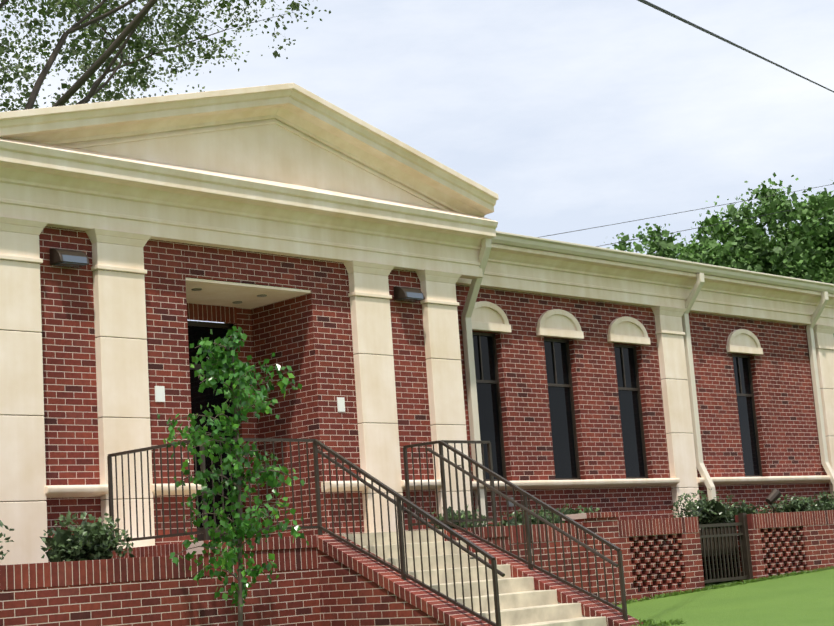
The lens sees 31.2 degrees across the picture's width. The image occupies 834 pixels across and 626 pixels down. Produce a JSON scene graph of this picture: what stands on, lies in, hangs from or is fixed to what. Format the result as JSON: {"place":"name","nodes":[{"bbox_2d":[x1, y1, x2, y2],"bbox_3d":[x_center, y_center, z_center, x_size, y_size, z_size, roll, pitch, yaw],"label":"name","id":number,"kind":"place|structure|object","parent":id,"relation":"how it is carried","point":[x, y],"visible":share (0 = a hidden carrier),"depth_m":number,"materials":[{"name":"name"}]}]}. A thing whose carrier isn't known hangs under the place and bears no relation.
{"place":"outdoors","nodes":[
{"label":"outdoors","id":0,"kind":"place"},
{"bbox_2d":[157,326,308,625],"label":"sapling","id":1,"kind":"object","parent":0,"point":[224,364],"depth_m":12.66,"materials":[{"name":"green plant"}]},
{"bbox_2d":[60,118,450,210],"bbox_3d":[-2.403,-1.735,16.794,8.800,1.433,0.001,5,-13,-45],"label":"tympanum","id":2,"kind":"object","parent":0,"point":[273,152],"depth_m":17.45,"materials":[{"name":"stone"}]},
{"bbox_2d":[0,0,833,322],"label":"sky","id":3,"kind":"structure","parent":0,"point":[578,114],"materials":[{"name":"white"}]},
{"bbox_2d":[538,0,833,246],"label":"utility wires","id":4,"kind":"object","parent":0,"point":[695,25],"visible":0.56,"depth_m":20.97,"materials":[{"name":"black"}]},
{"bbox_2d":[604,172,833,283],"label":"tree","id":5,"kind":"object","parent":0,"point":[808,254],"visible":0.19,"depth_m":69.67,"materials":[{"name":"green plant"}]},
{"bbox_2d":[610,565,833,625],"bbox_3d":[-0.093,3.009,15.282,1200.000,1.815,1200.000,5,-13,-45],"label":"lawn","id":6,"kind":"structure","parent":0,"point":[806,599],"depth_m":15.76,"materials":[{"name":"green plant"}]},
{"bbox_2d":[0,0,136,109],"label":"tree limbs","id":7,"kind":"object","parent":6,"relation":"on","point":[77,26],"visible":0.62,"depth_m":53.32,"materials":[{"name":"brown plant"}]},
{"bbox_2d":[52,0,284,106],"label":"tree branches","id":8,"kind":"object","parent":6,"relation":"on","point":[128,31],"visible":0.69,"depth_m":50.15,"materials":[{"name":"brown plant"}]},
{"bbox_2d":[0,0,330,103],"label":"tree foliage","id":9,"kind":"object","parent":8,"relation":"attached to","point":[139,43],"visible":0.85,"depth_m":67.66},
{"bbox_2d":[28,0,302,33],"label":"tree","id":10,"kind":"object","parent":8,"relation":"on","point":[222,5],"visible":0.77,"depth_m":63.39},
{"bbox_2d":[0,517,833,625],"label":"terrace walls","id":11,"kind":"structure","parent":6,"relation":"on","point":[289,598],"depth_m":14.21,"materials":[{"name":"brick"}]},
{"bbox_2d":[186,512,619,553],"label":"terrace caps","id":12,"kind":"object","parent":11,"relation":"on","point":[275,543],"visible":0.44,"depth_m":14.24,"materials":[{"name":"brick"}]},
{"bbox_2d":[0,510,833,589],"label":"brick wall coping","id":13,"kind":"object","parent":11,"relation":"on","point":[37,575],"visible":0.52,"depth_m":13.78,"materials":[{"name":"brick"}]},
{"bbox_2d":[630,530,796,586],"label":"brick lattice openings","id":14,"kind":"object","parent":11,"relation":"attached to","point":[673,560],"depth_m":18.61,"materials":[{"name":"black"}]},
{"bbox_2d":[39,226,829,572],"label":"brick walls","id":15,"kind":"structure","parent":6,"relation":"on","point":[307,338],"depth_m":18.45,"materials":[{"name":"red brick"}]},
{"bbox_2d":[49,248,88,267],"bbox_3d":[-3.571,-0.581,15.356,0.340,0.175,0.209,5,-13,-45],"label":"wall light","id":16,"kind":"object","parent":15,"relation":"attached to","point":[56,256],"visible":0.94,"depth_m":15.27,"materials":[{"name":"brown metal"}]},
{"bbox_2d":[55,255,86,267],"bbox_3d":[-3.552,-0.532,15.331,0.280,0.083,0.174,5,-13,-45],"label":"light lens","id":17,"kind":"object","parent":16,"relation":"attached to","point":[70,258],"depth_m":15.29,"materials":[{"name":"white glass"}]},
{"bbox_2d":[187,303,236,322],"bbox_3d":[-2.675,-0.028,17.947,1.260,0.225,0.026,5,-13,-45],"label":"door soldier course","id":18,"kind":"object","parent":15,"relation":"attached to","point":[212,313],"depth_m":18.11,"materials":[{"name":"brick"}]},
{"bbox_2d":[187,320,237,540],"bbox_3d":[-2.625,1.433,17.755,1.260,2.720,0.100,5,-13,-45],"label":"entry door frame","id":19,"kind":"object","parent":15,"relation":"attached to","point":[200,537],"visible":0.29,"depth_m":18.06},
{"bbox_2d":[188,326,236,527],"bbox_3d":[-2.642,1.437,17.773,1.160,2.620,0.010,5,-13,-45],"label":"door","id":20,"kind":"structure","parent":19,"relation":"in","point":[207,395],"depth_m":17.95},
{"bbox_2d":[185,277,310,308],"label":"porch ceiling","id":21,"kind":"structure","parent":15,"relation":"attached to","point":[219,293],"depth_m":17.55,"materials":[{"name":"paint"}]},
{"bbox_2d":[191,288,266,303],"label":"recessed ceiling lights","id":22,"kind":"object","parent":21,"relation":"in","point":[235,302],"visible":0.67,"depth_m":17.68},
{"bbox_2d":[155,386,344,411],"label":"wall plaques","id":23,"kind":"object","parent":15,"relation":"attached to","point":[159,393],"depth_m":16.01,"materials":[{"name":"white plastic"}]},
{"bbox_2d":[202,497,513,517],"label":"wall outlet boxes","id":24,"kind":"object","parent":15,"relation":"attached to","point":[510,504],"depth_m":20.17,"materials":[{"name":"grey"}]},
{"bbox_2d":[393,286,424,301],"bbox_3d":[-0.100,-0.251,18.784,0.340,0.175,0.209,5,-13,-45],"label":"wall light","id":25,"kind":"object","parent":15,"relation":"attached to","point":[400,293],"visible":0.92,"depth_m":18.70,"materials":[{"name":"brown metal"}]},
{"bbox_2d":[398,292,422,301],"bbox_3d":[-0.080,-0.202,18.759,0.280,0.083,0.174,5,-13,-45],"label":"light lens","id":26,"kind":"object","parent":25,"relation":"attached to","point":[412,295],"depth_m":18.72,"materials":[{"name":"white glass"}]},
{"bbox_2d":[0,259,830,501],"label":"column joints","id":27,"kind":"object","parent":15,"relation":"attached to","point":[358,423],"visible":0.06,"depth_m":15.72,"materials":[{"name":"brown stone"}]},
{"bbox_2d":[0,216,833,564],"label":"pilasters","id":28,"kind":"object","parent":15,"relation":"attached to","point":[122,378],"visible":0.71,"depth_m":15.78,"materials":[{"name":"stone"}]},
{"bbox_2d":[0,138,497,278],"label":"portico entablature","id":29,"kind":"structure","parent":28,"relation":"on","point":[59,186],"depth_m":16.77,"materials":[{"name":"beige stone"}]},
{"bbox_2d":[45,475,830,497],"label":"sill bands","id":30,"kind":"object","parent":15,"relation":"attached to","point":[61,491],"visible":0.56,"depth_m":20.44,"materials":[{"name":"stone"}]},
{"bbox_2d":[461,301,762,354],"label":"window arches","id":31,"kind":"structure","parent":15,"relation":"attached to","point":[486,316],"depth_m":21.71,"materials":[{"name":"stone"}]},
{"bbox_2d":[472,332,762,480],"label":"window frames","id":32,"kind":"structure","parent":15,"relation":"attached to","point":[569,385],"depth_m":21.71,"materials":[{"name":"black metal"}]},
{"bbox_2d":[473,335,759,478],"bbox_3d":[3.171,1.495,22.593,6.940,1.990,0.010,5,-13,-45],"label":"window glass","id":33,"kind":"object","parent":32,"relation":"in","point":[562,433],"visible":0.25,"depth_m":21.60,"materials":[{"name":"black glass"}]},
{"bbox_2d":[456,243,833,325],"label":"cornice","id":34,"kind":"structure","parent":15,"relation":"on","point":[516,269],"depth_m":22.83,"materials":[{"name":"beige paint"}]},
{"bbox_2d":[491,231,833,293],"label":"wing gutter","id":35,"kind":"object","parent":34,"relation":"attached to","point":[542,244],"visible":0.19,"depth_m":22.67,"materials":[{"name":"beige metal"}]},
{"bbox_2d":[461,238,833,526],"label":"downspouts","id":36,"kind":"object","parent":15,"relation":"attached to","point":[474,288],"visible":0.73,"depth_m":23.35,"materials":[{"name":"beige paint"}]},
{"bbox_2d":[318,550,585,625],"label":"stair cheek walls","id":37,"kind":"structure","parent":6,"relation":"on","point":[349,596],"depth_m":13.99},
{"bbox_2d":[107,438,627,625],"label":"stair railings","id":38,"kind":"object","parent":37,"relation":"on","point":[400,526],"visible":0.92,"depth_m":14.48,"materials":[{"name":"brown metal"}]},
{"bbox_2d":[317,528,642,625],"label":"stair cheek caps","id":39,"kind":"object","parent":37,"relation":"on","point":[434,605],"visible":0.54,"depth_m":14.14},
{"bbox_2d":[363,540,606,625],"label":"stairs","id":40,"kind":"structure","parent":6,"relation":"on","point":[523,601],"depth_m":14.28,"materials":[{"name":"beige concrete"}]},
{"bbox_2d":[111,543,186,558],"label":"terrace caps","id":41,"kind":"object","parent":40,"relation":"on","point":[157,550],"visible":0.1,"depth_m":14.00,"materials":[{"name":"brick"}]},
{"bbox_2d":[341,529,444,545],"bbox_3d":[-0.273,2.904,15.161,1.476,1.345,0.250,5,-13,-45],"label":"landing","id":42,"kind":"object","parent":40,"relation":"attached to","point":[431,536],"visible":0.11,"depth_m":15.15,"materials":[{"name":"beige concrete"}]},
{"bbox_2d":[699,527,736,555],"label":"planter mulch","id":43,"kind":"object","parent":6,"relation":"on","point":[719,542],"depth_m":19.58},
{"bbox_2d":[766,489,780,512],"bbox_3d":[5.304,2.884,22.180,0.245,0.546,0.150,-1,-10,-20],"label":"landscape spotlight","id":44,"kind":"object","parent":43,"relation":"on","point":[774,495],"visible":0.75,"depth_m":22.16,"materials":[{"name":"brown metal"}]},
{"bbox_2d":[699,513,752,582],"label":"metal gate","id":45,"kind":"structure","parent":6,"relation":"on","point":[743,535],"depth_m":19.47,"materials":[{"name":"brown metal"}]},
{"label":"tree limbs","id":46,"kind":"object","parent":6,"relation":"on","visible":0},
{"bbox_2d":[0,0,204,111],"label":"tree foliage","id":47,"kind":"object","parent":46,"relation":"attached to","point":[29,68],"visible":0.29,"depth_m":72.87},
{"bbox_2d":[675,234,792,258],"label":"tree","id":48,"kind":"object","parent":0,"point":[691,241],"depth_m":82.38,"materials":[{"name":"green plant"}]},
{"bbox_3d":[-5.582,-1.221,20.049,8.920,1.433,9.090,5,-13,-45],"label":"portico","id":49,"kind":"object","parent":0,"visible":0},
{"bbox_2d":[0,83,498,216],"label":"raking cornice","id":50,"kind":"structure","parent":49,"relation":"attached to","point":[316,117],"depth_m":17.29,"materials":[{"name":"stone"}]},
{"bbox_2d":[68,121,446,209],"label":"pediment molding","id":51,"kind":"structure","parent":49,"relation":"attached to","point":[259,124],"depth_m":17.52,"materials":[{"name":"beige paint"}]}
]}

